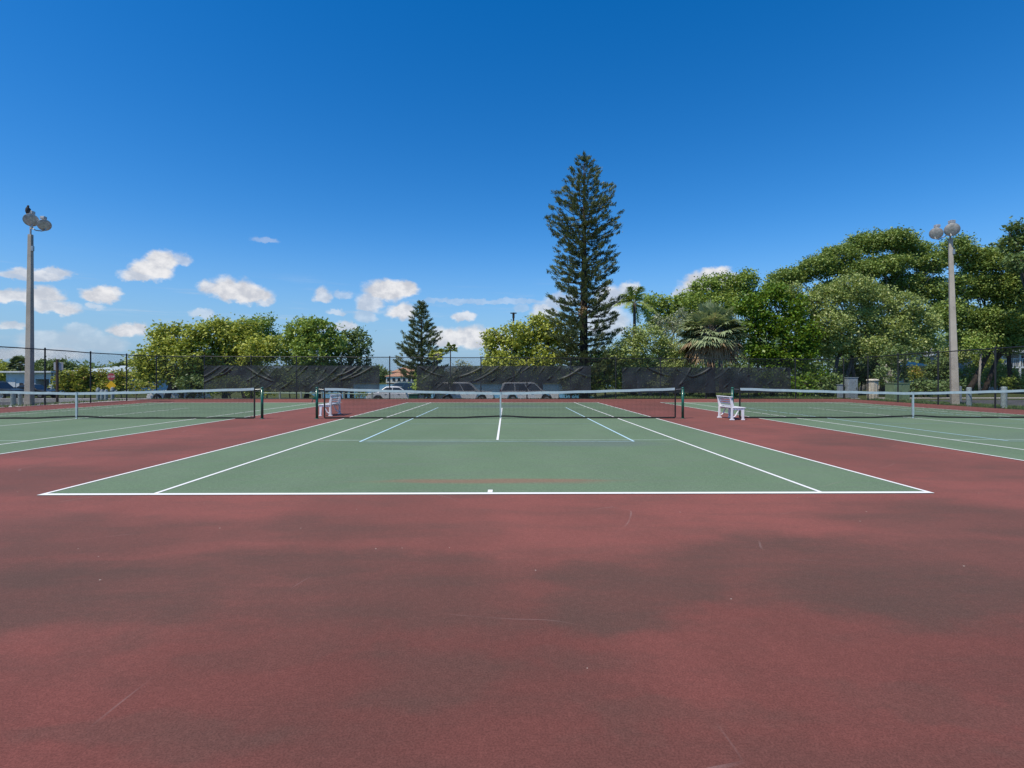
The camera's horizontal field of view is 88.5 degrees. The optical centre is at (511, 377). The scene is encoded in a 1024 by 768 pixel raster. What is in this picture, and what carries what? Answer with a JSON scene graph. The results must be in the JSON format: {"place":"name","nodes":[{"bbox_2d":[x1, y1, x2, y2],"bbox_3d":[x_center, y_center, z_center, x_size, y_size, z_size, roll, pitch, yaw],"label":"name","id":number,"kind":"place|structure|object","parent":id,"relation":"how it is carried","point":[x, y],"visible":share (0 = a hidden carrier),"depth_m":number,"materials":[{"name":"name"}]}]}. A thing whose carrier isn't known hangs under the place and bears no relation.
{"place":"outdoors","nodes":[
{"label":"outdoors","id":0,"kind":"place"},
{"bbox_2d":[0,402,53,404],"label":"road","id":1,"kind":"structure","parent":0,"point":[5,403],"depth_m":44.55,"materials":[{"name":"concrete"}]},
{"bbox_2d":[147,386,211,398],"bbox_3d":[-28.720,1.373,45.503,4.600,1.430,2.080,0,0,-3],"label":"parked car","id":2,"kind":"object","parent":1,"relation":"on","point":[175,387],"visible":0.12,"depth_m":44.65,"materials":[{"name":"white paint"}]},
{"bbox_2d":[367,386,426,397],"bbox_3d":[-9.183,1.373,42.002,4.600,1.430,2.080,0,0,-5],"label":"parked car","id":3,"kind":"object","parent":1,"relation":"on","point":[396,388],"visible":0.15,"depth_m":41.17,"materials":[{"name":"silver metal"}]},
{"bbox_2d":[392,381,430,397],"bbox_3d":[-9.537,1.185,45.603,4.850,1.805,2.160,0,0,-1],"label":"parked car","id":4,"kind":"object","parent":1,"relation":"on","point":[405,384],"visible":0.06,"depth_m":44.84,"materials":[{"name":"blue paint"}]},
{"bbox_2d":[438,393,494,398],"bbox_3d":[-3.860,1.185,43.203,4.850,1.805,2.160,0,0,-1],"label":"parked car","id":5,"kind":"object","parent":1,"relation":"on","point":[460,396],"visible":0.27,"depth_m":42.28,"materials":[{"name":"silver metal"}]},
{"bbox_2d":[499,394,559,398],"bbox_3d":[1.390,1.185,43.003,4.850,1.805,2.160,0,0,-1],"label":"parked car","id":6,"kind":"object","parent":1,"relation":"on","point":[535,395],"visible":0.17,"depth_m":42.08,"materials":[{"name":"silver metal"}]},
{"bbox_2d":[77,366,167,391],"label":"house","id":7,"kind":"structure","parent":0,"point":[164,387],"depth_m":73.36,"materials":[{"name":"white paint"}]},
{"bbox_2d":[0,403,325,453],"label":"court surface","id":8,"kind":"object","parent":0,"point":[42,429],"visible":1,"depth_m":17.14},
{"bbox_2d":[0,387,264,418],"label":"tennis net","id":9,"kind":"object","parent":8,"relation":"on","point":[77,394],"visible":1,"depth_m":18.26,"materials":[{"name":"black fabric"}]},
{"bbox_2d":[0,403,315,453],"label":"court markings","id":10,"kind":"object","parent":8,"relation":"on","point":[113,429],"visible":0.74,"depth_m":15.03,"materials":[{"name":"white paint"}]},
{"bbox_2d":[310,384,609,397],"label":"water","id":11,"kind":"structure","parent":0,"point":[382,386],"depth_m":76.48,"materials":[{"name":"teal liquid"}]},
{"bbox_2d":[51,402,921,494],"bbox_3d":[-0.401,1.424,18.359,10.970,0.001,23.865,0,0,-1],"label":"court surface","id":12,"kind":"object","parent":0,"point":[441,455],"visible":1,"depth_m":8.84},
{"bbox_2d":[39,402,932,494],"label":"court markings","id":13,"kind":"object","parent":12,"relation":"on","point":[488,492],"visible":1,"depth_m":6.51,"materials":[{"name":"white paint"}]},
{"bbox_2d":[359,407,632,441],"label":"court markings","id":14,"kind":"object","parent":12,"relation":"on","point":[565,407],"visible":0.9,"depth_m":15.01,"materials":[{"name":"blue paint"}]},
{"bbox_2d":[312,387,684,418],"bbox_3d":[-0.416,0.877,18.343,13.000,1.108,0.293,0,0,-1],"label":"tennis net","id":15,"kind":"object","parent":12,"relation":"on","point":[516,393],"visible":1,"depth_m":18.40,"materials":[{"name":"black"}]},
{"bbox_2d":[471,407,633,441],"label":"court markings","id":16,"kind":"object","parent":12,"relation":"on","point":[546,441],"visible":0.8,"depth_m":11.73,"materials":[{"name":"blue paint"}]},
{"bbox_2d":[0,399,1023,767],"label":"court apron","id":17,"kind":"object","parent":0,"point":[534,631],"visible":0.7,"depth_m":3.12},
{"bbox_2d":[0,346,154,406],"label":"chain link fence","id":18,"kind":"object","parent":17,"relation":"on","point":[45,366],"visible":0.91,"depth_m":29.15,"materials":[{"name":"grey"}]},
{"bbox_2d":[319,394,341,415],"bbox_3d":[-6.955,1.030,20.151,0.522,0.796,1.190,0,0,-1],"label":"bench","id":19,"kind":"object","parent":17,"relation":"on","point":[329,406],"visible":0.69,"depth_m":19.90,"materials":[{"name":"white plastic"}]},
{"bbox_2d":[156,355,843,398],"bbox_3d":[-0.640,0.041,35.445,46.385,3.175,0.080,0,0,-1],"label":"chain link fence","id":20,"kind":"object","parent":17,"relation":"on","point":[481,361],"visible":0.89,"depth_m":35.40,"materials":[{"name":"grey"}]},
{"bbox_2d":[204,365,379,391],"bbox_3d":[-14.738,0.058,35.205,11.710,1.780,0.193,0,0,-1],"label":"windscreen","id":21,"kind":"object","parent":20,"relation":"attached to","point":[279,378],"visible":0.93,"depth_m":35.20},
{"bbox_2d":[417,366,590,391],"bbox_3d":[-0.538,0.078,35.355,11.710,1.780,0.204,0,0,-1],"label":"windscreen","id":22,"kind":"object","parent":20,"relation":"attached to","point":[501,378],"visible":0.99,"depth_m":35.35,"materials":[{"name":"fabric"}]},
{"bbox_2d":[622,367,790,392],"bbox_3d":[13.123,0.158,35.502,11.441,1.740,0.205,0,0,-1],"label":"windscreen","id":23,"kind":"object","parent":20,"relation":"attached to","point":[707,380],"visible":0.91,"depth_m":35.50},
{"bbox_2d":[716,395,745,419],"bbox_3d":[7.587,1.030,18.252,0.522,0.796,1.190,0,0,-1],"label":"bench","id":24,"kind":"object","parent":17,"relation":"on","point":[731,407],"visible":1,"depth_m":18.16,"materials":[{"name":"white plastic"}]},
{"bbox_2d":[844,346,1023,408],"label":"chain link fence","id":25,"kind":"object","parent":17,"relation":"on","point":[938,369],"visible":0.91,"depth_m":27.82,"materials":[{"name":"grey"}]},
{"bbox_2d":[929,220,960,404],"bbox_3d":[23.544,-3.158,28.411,1.595,10.692,0.838,0,0,-1],"label":"light pole","id":26,"kind":"object","parent":17,"relation":"on","point":[952,228],"visible":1,"depth_m":28.48,"materials":[{"name":"concrete"}]},
{"bbox_2d":[0,0,1023,375],"label":"sky","id":27,"kind":"structure","parent":0,"point":[349,163],"materials":[{"name":"blue"}]},
{"bbox_2d":[5,382,1023,407],"bbox_3d":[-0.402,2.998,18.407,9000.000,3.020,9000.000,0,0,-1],"label":"ground","id":28,"kind":"structure","parent":0,"point":[600,394],"depth_m":56.29,"materials":[{"name":"green plant"}]},
{"bbox_2d":[0,359,17,380],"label":"broadleaf tree","id":29,"kind":"object","parent":28,"relation":"on","point":[3,367],"visible":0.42,"depth_m":79.48,"materials":[{"name":"green plant"}]},
{"bbox_2d":[0,381,23,397],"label":"parked car","id":30,"kind":"object","parent":28,"relation":"on","point":[4,384],"visible":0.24,"depth_m":51.93,"materials":[{"name":"blue paint"}]},
{"bbox_2d":[5,355,24,370],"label":"tree","id":31,"kind":"object","parent":28,"relation":"on","point":[12,365],"visible":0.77,"depth_m":74.25,"materials":[{"name":"green plant"}]},
{"bbox_2d":[0,371,68,390],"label":"garage","id":32,"kind":"structure","parent":28,"relation":"on","point":[12,376],"depth_m":66.02,"materials":[{"name":"blue paint"}]},
{"bbox_2d":[22,211,51,405],"bbox_3d":[-25.317,-3.333,27.925,1.308,11.043,0.722,0,0,-1],"label":"light pole","id":33,"kind":"object","parent":28,"relation":"on","point":[31,219],"visible":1,"depth_m":27.99,"materials":[{"name":"concrete"}]},
{"bbox_2d":[16,384,60,397],"bbox_3d":[-49.984,1.393,55.003,4.600,1.430,2.080,0,0,-1],"label":"parked car","id":34,"kind":"object","parent":28,"relation":"on","point":[38,387],"visible":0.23,"depth_m":54.50,"materials":[{"name":"black paint"}]},
{"bbox_2d":[34,358,53,370],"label":"distant tree","id":35,"kind":"object","parent":28,"relation":"on","point":[39,363],"visible":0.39,"depth_m":94.30,"materials":[{"name":"green plant"}]},
{"bbox_2d":[54,359,62,401],"bbox_3d":[-27.245,0.208,31.531,0.578,2.650,0.158,0,0,-1],"label":"sign post","id":36,"kind":"object","parent":28,"relation":"on","point":[59,367],"visible":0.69,"depth_m":31.53,"materials":[{"name":"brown wood"}]},
{"bbox_2d":[46,357,77,370],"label":"distant tree","id":37,"kind":"object","parent":28,"relation":"on","point":[64,362],"visible":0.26,"depth_m":94.14,"materials":[{"name":"green plant"}]},
{"bbox_2d":[47,368,79,397],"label":"croton shrub","id":38,"kind":"object","parent":28,"relation":"on","point":[64,382],"visible":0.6,"depth_m":53.54,"materials":[{"name":"green plant"}]},
{"bbox_2d":[67,366,96,396],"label":"croton shrub","id":39,"kind":"object","parent":28,"relation":"on","point":[86,378],"visible":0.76,"depth_m":53.33,"materials":[{"name":"green plant"}]},
{"bbox_2d":[83,365,116,391],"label":"croton shrub","id":40,"kind":"object","parent":28,"relation":"on","point":[101,378],"visible":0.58,"depth_m":53.87,"materials":[{"name":"green plant"}]},
{"bbox_2d":[107,373,115,388],"bbox_3d":[-38.092,0.803,50.023,0.940,2.650,0.076,0,0,-1],"label":"road sign","id":41,"kind":"object","parent":28,"relation":"on","point":[111,384],"visible":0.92,"depth_m":49.99,"materials":[{"name":"metal"}]},
{"bbox_2d":[101,365,134,397],"bbox_3d":[-40.365,0.443,54.182,2.662,3.547,3.527,0,0,-1],"label":"croton shrub","id":42,"kind":"object","parent":28,"relation":"on","point":[118,378],"visible":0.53,"depth_m":53.59,"materials":[{"name":"green plant"}]},
{"bbox_2d":[109,359,128,366],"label":"distant tree","id":43,"kind":"object","parent":28,"relation":"on","point":[122,363],"visible":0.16,"depth_m":94.27,"materials":[{"name":"green plant"}]},
{"bbox_2d":[117,379,160,397],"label":"leafy bush","id":44,"kind":"object","parent":28,"relation":"on","point":[139,386],"visible":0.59,"depth_m":38.53,"materials":[{"name":"green plant"}]},
{"bbox_2d":[121,319,214,397],"bbox_3d":[-28.024,-1.247,42.678,8.268,7.072,4.155,0,0,-1],"label":"sea grape tree","id":45,"kind":"object","parent":28,"relation":"on","point":[164,343],"visible":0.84,"depth_m":42.12,"materials":[{"name":"green plant"}]},
{"bbox_2d":[170,374,213,397],"bbox_3d":[-25.345,0.931,41.839,3.582,2.571,2.997,0,0,-1],"label":"understorey shrub","id":46,"kind":"object","parent":28,"relation":"on","point":[196,383],"visible":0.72,"depth_m":41.31,"materials":[{"name":"green plant"}]},
{"bbox_2d":[203,385,260,397],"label":"leafy bush","id":47,"kind":"object","parent":28,"relation":"on","point":[257,394],"visible":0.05,"depth_m":38.97,"materials":[{"name":"green plant"}]},
{"bbox_2d":[183,314,291,397],"bbox_3d":[-22.916,-1.626,44.182,9.128,7.811,5.349,0,0,-1],"label":"sea grape tree","id":48,"kind":"object","parent":28,"relation":"on","point":[236,339],"visible":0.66,"depth_m":43.34,"materials":[{"name":"green plant"}]},
{"bbox_2d":[211,311,283,397],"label":"broadleaf tree","id":49,"kind":"object","parent":28,"relation":"on","point":[266,325],"visible":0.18,"depth_m":49.20,"materials":[{"name":"green plant"}]},
{"bbox_2d":[0,398,568,401],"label":"kerb","id":50,"kind":"structure","parent":28,"relation":"on","point":[78,398],"depth_m":45.80,"materials":[{"name":"concrete"}]},
{"bbox_2d":[278,314,353,397],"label":"broadleaf tree","id":51,"kind":"object","parent":28,"relation":"on","point":[308,340],"visible":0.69,"depth_m":44.08,"materials":[{"name":"green plant"}]},
{"bbox_2d":[264,392,372,397],"bbox_3d":[-13.896,1.448,37.616,8.062,0.860,0.110,0,0,-1],"label":"guard rail","id":52,"kind":"object","parent":28,"relation":"on","point":[301,393],"visible":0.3,"depth_m":37.57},
{"bbox_2d":[331,325,374,397],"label":"broadleaf tree","id":53,"kind":"object","parent":28,"relation":"on","point":[354,337],"visible":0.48,"depth_m":46.48,"materials":[{"name":"green plant"}]},
{"bbox_2d":[376,364,388,382],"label":"shore tree","id":54,"kind":"object","parent":28,"relation":"on","point":[383,377],"visible":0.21,"depth_m":204.51,"materials":[{"name":"green plant"}]},
{"bbox_2d":[386,373,413,382],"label":"waterfront house","id":55,"kind":"structure","parent":28,"relation":"on","point":[393,378],"depth_m":200.04,"materials":[{"name":"beige paint"}]},
{"bbox_2d":[408,372,432,396],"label":"understorey shrub","id":56,"kind":"object","parent":28,"relation":"on","point":[415,386],"visible":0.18,"depth_m":41.03,"materials":[{"name":"green plant"}]},
{"bbox_2d":[393,300,449,379],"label":"norfolk pine","id":57,"kind":"object","parent":28,"relation":"on","point":[421,349],"visible":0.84,"depth_m":49.57,"materials":[{"name":"green plant"}]},
{"bbox_2d":[427,348,444,365],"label":"palm tree","id":58,"kind":"object","parent":28,"relation":"on","point":[436,353],"visible":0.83,"depth_m":42.82,"materials":[{"name":"green plant"}]},
{"bbox_2d":[443,342,457,365],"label":"palm tree","id":59,"kind":"object","parent":28,"relation":"on","point":[449,347],"visible":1,"depth_m":43.84,"materials":[{"name":"green plant"}]},
{"bbox_2d":[2,320,1022,386],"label":"woodland","id":60,"kind":"object","parent":28,"relation":"on","point":[828,363],"visible":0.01,"depth_m":92.78,"materials":[{"name":"green plant"}]},
{"bbox_2d":[2,393,1023,409],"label":"grass","id":61,"kind":"structure","parent":28,"relation":"on","point":[697,396],"depth_m":35.98,"materials":[{"name":"green plant"}]},
{"bbox_2d":[478,308,577,365],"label":"sea grape tree","id":62,"kind":"object","parent":28,"relation":"on","point":[528,337],"visible":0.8,"depth_m":43.42,"materials":[{"name":"green plant"}]},
{"bbox_2d":[543,151,624,398],"bbox_3d":[5.820,-8.112,42.963,7.106,20.570,7.134,0,0,-1],"label":"norfolk pine","id":63,"kind":"object","parent":28,"relation":"on","point":[581,322],"visible":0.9,"depth_m":42.19,"materials":[{"name":"green plant"}]},
{"bbox_2d":[590,350,626,397],"bbox_3d":[8.053,-0.284,42.966,4.020,4.119,3.254,0,0,-1],"label":"leafy bush","id":64,"kind":"object","parent":28,"relation":"on","point":[604,385],"visible":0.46,"depth_m":42.82,"materials":[{"name":"green plant"}]},
{"bbox_2d":[612,286,656,334],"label":"palm tree","id":65,"kind":"object","parent":28,"relation":"on","point":[634,306],"visible":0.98,"depth_m":51.86,"materials":[{"name":"green plant"}]},
{"bbox_2d":[603,322,692,395],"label":"olive tree","id":66,"kind":"object","parent":28,"relation":"on","point":[635,342],"visible":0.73,"depth_m":41.66,"materials":[{"name":"green plant"}]},
{"bbox_2d":[637,288,690,360],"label":"broadleaf tree","id":67,"kind":"object","parent":28,"relation":"on","point":[663,306],"visible":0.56,"depth_m":55.91,"materials":[{"name":"green plant"}]},
{"bbox_2d":[646,306,693,393],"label":"grey leaved tree","id":68,"kind":"object","parent":28,"relation":"on","point":[661,322],"visible":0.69,"depth_m":44.65,"materials":[{"name":"green plant"}]},
{"bbox_2d":[672,300,750,397],"bbox_3d":[14.509,-2.129,38.596,5.668,7.635,5.898,0,0,-1],"label":"palm tree","id":69,"kind":"object","parent":28,"relation":"on","point":[703,334],"visible":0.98,"depth_m":37.45,"materials":[{"name":"green plant"}]},
{"bbox_2d":[676,266,764,367],"bbox_3d":[21.361,-4.900,53.285,9.542,13.016,5.179,0,0,-1],"label":"broadleaf tree","id":70,"kind":"object","parent":28,"relation":"on","point":[727,292],"visible":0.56,"depth_m":53.04,"materials":[{"name":"green plant"}]},
{"bbox_2d":[732,280,838,395],"bbox_3d":[21.726,-3.136,43.021,8.950,9.754,3.754,0,0,-1],"label":"glossy leaved tree","id":71,"kind":"object","parent":28,"relation":"on","point":[759,315],"visible":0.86,"depth_m":42.48,"materials":[{"name":"green plant"}]},
{"bbox_2d":[782,369,820,395],"bbox_3d":[22.794,0.460,41.947,3.105,2.269,3.097,0,0,-1],"label":"understorey shrub","id":72,"kind":"object","parent":28,"relation":"on","point":[806,384],"visible":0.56,"depth_m":41.37,"materials":[{"name":"green plant"}]},
{"bbox_2d":[812,368,848,395],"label":"background shrub","id":73,"kind":"object","parent":28,"relation":"on","point":[828,384],"visible":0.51,"depth_m":41.43,"materials":[{"name":"green plant"}]},
{"bbox_2d":[836,384,844,397],"bbox_3d":[23.359,1.001,37.402,0.560,1.074,0.500,0,0,-1],"label":"electrical cabinet","id":74,"kind":"object","parent":28,"relation":"on","point":[839,386],"visible":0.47,"depth_m":37.25,"materials":[{"name":"metal"}]},
{"bbox_2d":[844,377,859,398],"bbox_3d":[23.990,0.751,37.202,0.900,1.574,0.600,0,0,-1],"label":"electrical cabinet","id":75,"kind":"object","parent":28,"relation":"on","point":[852,384],"visible":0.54,"depth_m":36.98,"materials":[{"name":"metal"}]},
{"bbox_2d":[832,356,887,390],"bbox_3d":[31.358,-0.307,47.009,5.450,3.822,3.885,0,0,-1],"label":"background shrub","id":76,"kind":"object","parent":28,"relation":"on","point":[840,372],"visible":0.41,"depth_m":46.53,"materials":[{"name":"green plant"}]},
{"bbox_2d":[758,223,968,390],"bbox_3d":[40.949,-8.119,62.196,24.642,19.700,8.318,0,0,-1],"label":"fig tree","id":77,"kind":"object","parent":28,"relation":"on","point":[903,246],"visible":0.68,"depth_m":60.90,"materials":[{"name":"green plant"}]},
{"bbox_2d":[783,269,948,395],"bbox_3d":[29.462,-3.613,43.952,14.352,10.591,5.263,0,0,-1],"label":"olive tree","id":78,"kind":"object","parent":28,"relation":"on","point":[874,338],"visible":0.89,"depth_m":43.34,"materials":[{"name":"green plant"}]},
{"bbox_2d":[866,379,878,398],"bbox_3d":[25.093,0.783,36.602,0.780,1.410,0.780,0,0,-1],"label":"beige bin","id":79,"kind":"object","parent":28,"relation":"on","point":[874,383],"visible":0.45,"depth_m":36.35,"materials":[{"name":"plastic"}]},
{"bbox_2d":[869,343,923,386],"bbox_3d":[29.507,-0.529,40.962,4.007,4.294,3.144,0,0,-1],"label":"brown leaved shrub","id":80,"kind":"object","parent":28,"relation":"on","point":[903,363],"visible":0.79,"depth_m":40.58,"materials":[{"name":"green plant"}]},
{"bbox_2d":[883,383,910,399],"bbox_3d":[25.786,0.941,35.202,1.250,1.194,1.050,0,0,-1],"label":"transformer box","id":81,"kind":"object","parent":28,"relation":"on","point":[900,389],"visible":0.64,"depth_m":34.78,"materials":[{"name":"metal"}]},
{"bbox_2d":[903,385,909,398],"bbox_3d":[26.053,0.918,34.755,0.455,0.940,0.050,0,0,-1],"label":"door","id":82,"kind":"structure","parent":81,"relation":"in","point":[908,386],"depth_m":34.76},
{"bbox_2d":[886,310,917,382],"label":"palm tree","id":83,"kind":"object","parent":28,"relation":"on","point":[907,314],"visible":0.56,"depth_m":43.24,"materials":[{"name":"green plant"}]},
{"bbox_2d":[906,363,926,381],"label":"background shrub","id":84,"kind":"object","parent":28,"relation":"on","point":[916,372],"visible":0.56,"depth_m":59.38,"materials":[{"name":"green plant"}]},
{"bbox_2d":[905,375,949,395],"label":"background shrub","id":85,"kind":"object","parent":28,"relation":"on","point":[919,386],"visible":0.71,"depth_m":39.89,"materials":[{"name":"green plant"}]},
{"bbox_2d":[920,355,959,381],"bbox_3d":[46.804,-0.478,57.668,3.510,4.138,3.323,0,0,30],"label":"background shrub","id":86,"kind":"object","parent":28,"relation":"on","point":[944,371],"visible":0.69,"depth_m":57.26,"materials":[{"name":"green plant"}]},
{"bbox_2d":[935,373,966,395],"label":"background shrub","id":87,"kind":"object","parent":28,"relation":"on","point":[947,384],"visible":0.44,"depth_m":40.14,"materials":[{"name":"green plant"}]},
{"bbox_2d":[936,342,977,364],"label":"background shrub","id":88,"kind":"object","parent":28,"relation":"on","point":[959,355],"visible":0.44,"depth_m":61.16,"materials":[{"name":"green plant"}]},
{"bbox_2d":[966,387,971,405],"bbox_3d":[23.633,0.993,27.202,0.248,0.990,0.248,0,0,-1],"label":"bollard","id":89,"kind":"object","parent":28,"relation":"on","point":[969,388],"visible":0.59,"depth_m":27.12,"materials":[{"name":"concrete"}]},
{"bbox_2d":[959,359,986,390],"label":"background shrub","id":90,"kind":"object","parent":28,"relation":"on","point":[968,369],"visible":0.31,"depth_m":51.94,"materials":[{"name":"green plant"}]},
{"bbox_2d":[927,350,1023,389],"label":"balcony house","id":91,"kind":"structure","parent":28,"relation":"on","point":[1020,360],"depth_m":62.00,"materials":[{"name":"white paint"}]},
{"bbox_2d":[1013,355,1023,366],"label":"window","id":92,"kind":"structure","parent":91,"relation":"in","point":[1014,356],"depth_m":61.96,"materials":[{"name":"glass"}]},
{"bbox_2d":[929,230,1023,393],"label":"fig tree","id":93,"kind":"object","parent":28,"relation":"on","point":[996,319],"visible":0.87,"depth_m":49.39,"materials":[{"name":"green plant"}]},
{"bbox_2d":[961,332,999,394],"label":"slim tree","id":94,"kind":"object","parent":28,"relation":"on","point":[975,342],"visible":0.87,"depth_m":46.00,"materials":[{"name":"green plant"}]},
{"bbox_2d":[969,353,1006,383],"bbox_3d":[54.122,-0.882,60.217,3.488,4.948,3.348,0,0,34],"label":"background shrub","id":95,"kind":"object","parent":28,"relation":"on","point":[978,357],"visible":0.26,"depth_m":59.81,"materials":[{"name":"green plant"}]},
{"bbox_2d":[982,360,1022,389],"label":"background shrub","id":96,"kind":"object","parent":28,"relation":"on","point":[997,371],"visible":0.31,"depth_m":54.67,"materials":[{"name":"green plant"}]},
{"bbox_2d":[984,216,1023,320],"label":"fig tree","id":97,"kind":"object","parent":28,"relation":"on","point":[1014,262],"visible":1,"depth_m":45.11,"materials":[{"name":"green plant"}]},
{"bbox_2d":[1001,387,1006,407],"bbox_3d":[24.227,0.963,25.901,0.270,1.050,0.270,0,0,-1],"label":"bollard","id":98,"kind":"object","parent":28,"relation":"on","point":[1005,399],"visible":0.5,"depth_m":25.80,"materials":[{"name":"concrete"}]},
{"bbox_2d":[996,366,1023,392],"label":"background shrub","id":99,"kind":"object","parent":28,"relation":"on","point":[1015,382],"visible":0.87,"depth_m":49.65,"materials":[{"name":"green plant"}]},
{"bbox_2d":[661,402,1023,460],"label":"court surface","id":100,"kind":"object","parent":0,"point":[963,428],"visible":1,"depth_m":16.39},
{"bbox_2d":[660,402,1023,460],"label":"court markings","id":101,"kind":"object","parent":100,"relation":"on","point":[893,431],"visible":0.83,"depth_m":14.17,"materials":[{"name":"white paint"}]},
{"bbox_2d":[731,387,1023,418],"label":"tennis net","id":102,"kind":"object","parent":100,"relation":"on","point":[912,405],"visible":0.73,"depth_m":18.55,"materials":[{"name":"black fabric"}]},
{"bbox_2d":[758,407,1018,440],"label":"court markings","id":103,"kind":"object","parent":100,"relation":"on","point":[917,429],"visible":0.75,"depth_m":15.32,"materials":[{"name":"blue paint"}]},
{"bbox_2d":[952,439,1023,439],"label":"court markings","id":104,"kind":"object","parent":100,"relation":"on","point":[987,439],"visible":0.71,"depth_m":12.11,"materials":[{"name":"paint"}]},
{"bbox_2d":[878,361,931,388],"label":"house","id":105,"kind":"structure","parent":0,"point":[918,364],"depth_m":66.68,"materials":[{"name":"beige paint"}]},
{"bbox_2d":[866,397,1023,397],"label":"pavement","id":106,"kind":"structure","parent":0,"point":[962,397],"depth_m":39.46,"materials":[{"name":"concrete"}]},
{"bbox_2d":[922,400,1023,406],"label":"road","id":107,"kind":"structure","parent":0,"point":[979,402],"depth_m":32.85,"materials":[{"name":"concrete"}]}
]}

